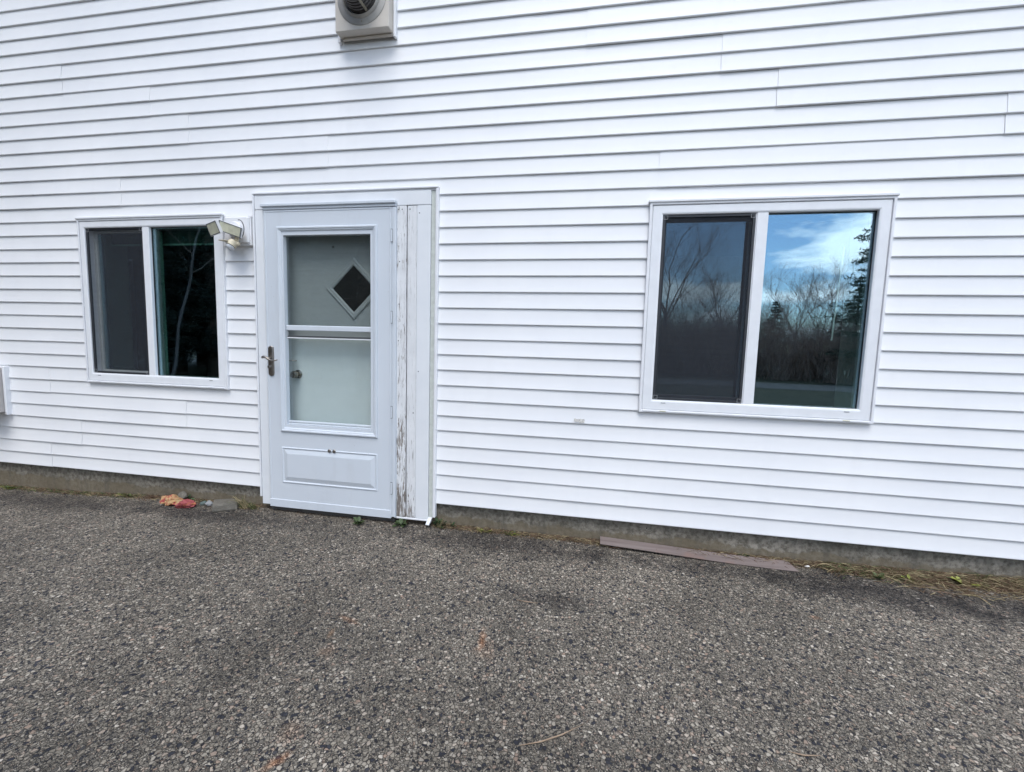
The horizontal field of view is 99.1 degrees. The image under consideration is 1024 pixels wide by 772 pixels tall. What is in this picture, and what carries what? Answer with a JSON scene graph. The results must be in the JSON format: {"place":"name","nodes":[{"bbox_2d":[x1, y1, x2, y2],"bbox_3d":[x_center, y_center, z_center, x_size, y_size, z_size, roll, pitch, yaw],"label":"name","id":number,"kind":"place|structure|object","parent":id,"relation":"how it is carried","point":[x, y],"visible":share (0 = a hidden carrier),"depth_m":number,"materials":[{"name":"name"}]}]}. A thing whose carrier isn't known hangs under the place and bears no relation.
{"place":"outdoors","nodes":[
{"label":"outdoors","id":0,"kind":"place"},
{"bbox_2d":[0,487,1023,771],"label":"asphalt paving","id":1,"kind":"structure","parent":0,"point":[140,635],"depth_m":1.80,"materials":[{"name":"grey asphalt"}]},
{"bbox_2d":[0,485,17,489],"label":"weed","id":2,"kind":"object","parent":1,"relation":"on","point":[8,487],"visible":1,"depth_m":3.64,"materials":[{"name":"green plant"}]},
{"bbox_2d":[159,494,182,505],"bbox_3d":[-2.546,0.848,3.275,0.200,0.067,0.097,2,6,4],"label":"painted stone","id":3,"kind":"object","parent":1,"relation":"on","point":[172,499],"visible":0.89,"depth_m":3.25,"materials":[{"name":"stone"}]},
{"bbox_2d":[177,491,187,498],"bbox_3d":[-2.526,0.836,3.346,0.080,0.057,0.050,3,6,10],"label":"stone","id":4,"kind":"object","parent":1,"relation":"on","point":[183,494],"visible":0.77,"depth_m":3.33,"materials":[{"name":"grey stone"}]},
{"bbox_2d":[175,499,195,507],"bbox_3d":[-2.413,0.866,3.222,0.149,0.064,0.071,1,6,-10],"label":"painted stone","id":5,"kind":"object","parent":1,"relation":"on","point":[186,503],"visible":1,"depth_m":3.20,"materials":[{"name":"red stone"}]},
{"bbox_2d":[205,500,212,505],"bbox_3d":[-2.260,0.874,3.258,0.054,0.040,0.037,1,6,-7],"label":"stone","id":6,"kind":"object","parent":1,"relation":"on","point":[208,503],"visible":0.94,"depth_m":3.25,"materials":[{"name":"grey stone"}]},
{"bbox_2d":[212,499,239,512],"bbox_3d":[-2.111,0.877,3.236,0.183,0.055,0.157,-1,6,-28],"label":"stone block","id":7,"kind":"object","parent":1,"relation":"on","point":[219,505],"depth_m":3.18,"materials":[{"name":"grey stone"}]},
{"bbox_2d":[229,495,249,508],"bbox_3d":[-2.008,0.845,3.203,0.207,0.134,0.099,3,6,10],"label":"grass tuft","id":8,"kind":"object","parent":1,"relation":"on","point":[242,503],"visible":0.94,"depth_m":3.21,"materials":[{"name":"plant"}]},
{"bbox_2d":[244,501,258,509],"bbox_3d":[-1.895,0.872,3.194,0.150,0.087,0.073,3,6,10],"label":"grass tuft","id":9,"kind":"object","parent":1,"relation":"on","point":[252,507],"visible":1,"depth_m":3.21,"materials":[{"name":"plant"}]},
{"bbox_2d":[353,517,364,523],"bbox_3d":[-1.053,0.934,2.994,0.104,0.050,0.074,3,6,10],"label":"weed","id":10,"kind":"object","parent":1,"relation":"on","point":[357,520],"visible":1,"depth_m":3.01,"materials":[{"name":"green plant"}]},
{"bbox_2d":[392,518,406,526],"bbox_3d":[-0.763,0.940,2.987,0.100,0.053,0.069,3,6,10],"label":"weed","id":11,"kind":"object","parent":1,"relation":"on","point":[399,521],"visible":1,"depth_m":3.00,"materials":[{"name":"green plant"}]},
{"bbox_2d":[434,516,447,527],"bbox_3d":[-0.490,0.922,2.981,0.125,0.105,0.067,4,6,21],"label":"weed","id":12,"kind":"object","parent":1,"relation":"on","point":[437,522],"visible":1,"depth_m":2.98,"materials":[{"name":"green plant"}]},
{"bbox_2d":[3,484,934,580],"bbox_3d":[-0.681,0.979,3.011,9.300,0.126,0.110,3,6,10],"label":"soil strip","id":13,"kind":"object","parent":1,"relation":"on","point":[411,521],"visible":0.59,"depth_m":3.04,"materials":[{"name":"brown soil"}]},
{"bbox_2d":[0,484,1023,604],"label":"dry grass litter","id":14,"kind":"object","parent":13,"relation":"on","point":[1003,585],"visible":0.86,"depth_m":2.49,"materials":[{"name":"plant"}]},
{"bbox_2d":[0,0,1023,578],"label":"house","id":15,"kind":"structure","parent":1,"relation":"on","point":[738,276],"depth_m":2.77,"materials":[{"name":"plastic"}]},
{"bbox_2d":[0,366,12,414],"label":"utility box","id":16,"kind":"object","parent":15,"relation":"attached to","point":[5,400],"visible":1,"depth_m":3.54,"materials":[{"name":"white plastic"}]},
{"bbox_2d":[74,213,229,389],"bbox_3d":[-2.641,-0.634,3.380,1.279,1.244,0.332,3,6,10],"label":"window","id":17,"kind":"structure","parent":15,"relation":"in","point":[151,233],"depth_m":3.29,"materials":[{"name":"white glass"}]},
{"bbox_2d":[206,216,252,249],"bbox_3d":[-1.928,-1.050,2.983,0.258,0.245,0.183,3,6,10],"label":"flood light","id":18,"kind":"object","parent":15,"relation":"attached to","point":[238,230],"visible":0.99,"depth_m":2.98,"materials":[{"name":"white plastic"}]},
{"bbox_2d":[260,199,396,517],"bbox_3d":[-1.253,-0.164,3.010,0.985,2.120,0.143,3,6,10],"label":"storm door","id":19,"kind":"structure","parent":15,"relation":"in","point":[330,467],"depth_m":3.00,"materials":[{"name":"paint"}]},
{"bbox_2d":[287,235,370,427],"bbox_3d":[-1.246,-0.152,3.101,0.944,2.082,0.099,3,6,10],"label":"entry door","id":20,"kind":"structure","parent":15,"relation":"in","point":[329,279],"depth_m":3.10,"materials":[{"name":"paint"}]},
{"bbox_2d":[335,0,397,44],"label":"exhaust vent","id":21,"kind":"object","parent":15,"relation":"attached to","point":[355,20],"visible":1,"depth_m":2.69,"materials":[{"name":"white plastic"}]},
{"bbox_2d":[638,192,900,423],"bbox_3d":[1.442,-0.450,2.648,1.285,1.248,0.332,3,6,10],"label":"window","id":22,"kind":"structure","parent":15,"relation":"in","point":[872,216],"depth_m":2.54,"materials":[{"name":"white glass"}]},
{"bbox_2d":[519,724,582,745],"bbox_3d":[0.136,1.149,1.433,0.234,0.007,0.016,0,6,-21],"label":"pine needle","id":23,"kind":"object","parent":1,"relation":"on","point":[551,737],"visible":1,"depth_m":1.42,"materials":[{"name":"brown plant"}]},
{"bbox_2d":[600,536,798,571],"bbox_3d":[1.113,1.022,2.675,1.127,0.040,0.094,3,6,12],"label":"wooden board","id":24,"kind":"object","parent":1,"relation":"on","point":[695,554],"visible":1,"depth_m":2.66,"materials":[{"name":"grey wood"}]},
{"bbox_2d":[788,751,819,755],"bbox_3d":[0.934,1.175,1.391,0.096,0.004,0.011,2,6,7],"label":"pine needle","id":25,"kind":"object","parent":1,"relation":"on","point":[804,754],"visible":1,"depth_m":1.39,"materials":[{"name":"beige plant"}]},
{"bbox_2d":[872,572,886,578],"bbox_3d":[2.066,1.077,2.462,0.078,0.033,0.059,3,6,10],"label":"weed","id":26,"kind":"object","parent":1,"relation":"on","point":[881,575],"visible":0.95,"depth_m":2.47,"materials":[{"name":"green plant"}]},
{"bbox_2d":[951,576,986,588],"bbox_3d":[2.506,1.083,2.386,0.186,0.047,0.064,3,6,10],"label":"weed","id":27,"kind":"object","parent":1,"relation":"on","point":[958,578],"visible":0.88,"depth_m":2.40,"materials":[{"name":"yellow plant"}]}
]}

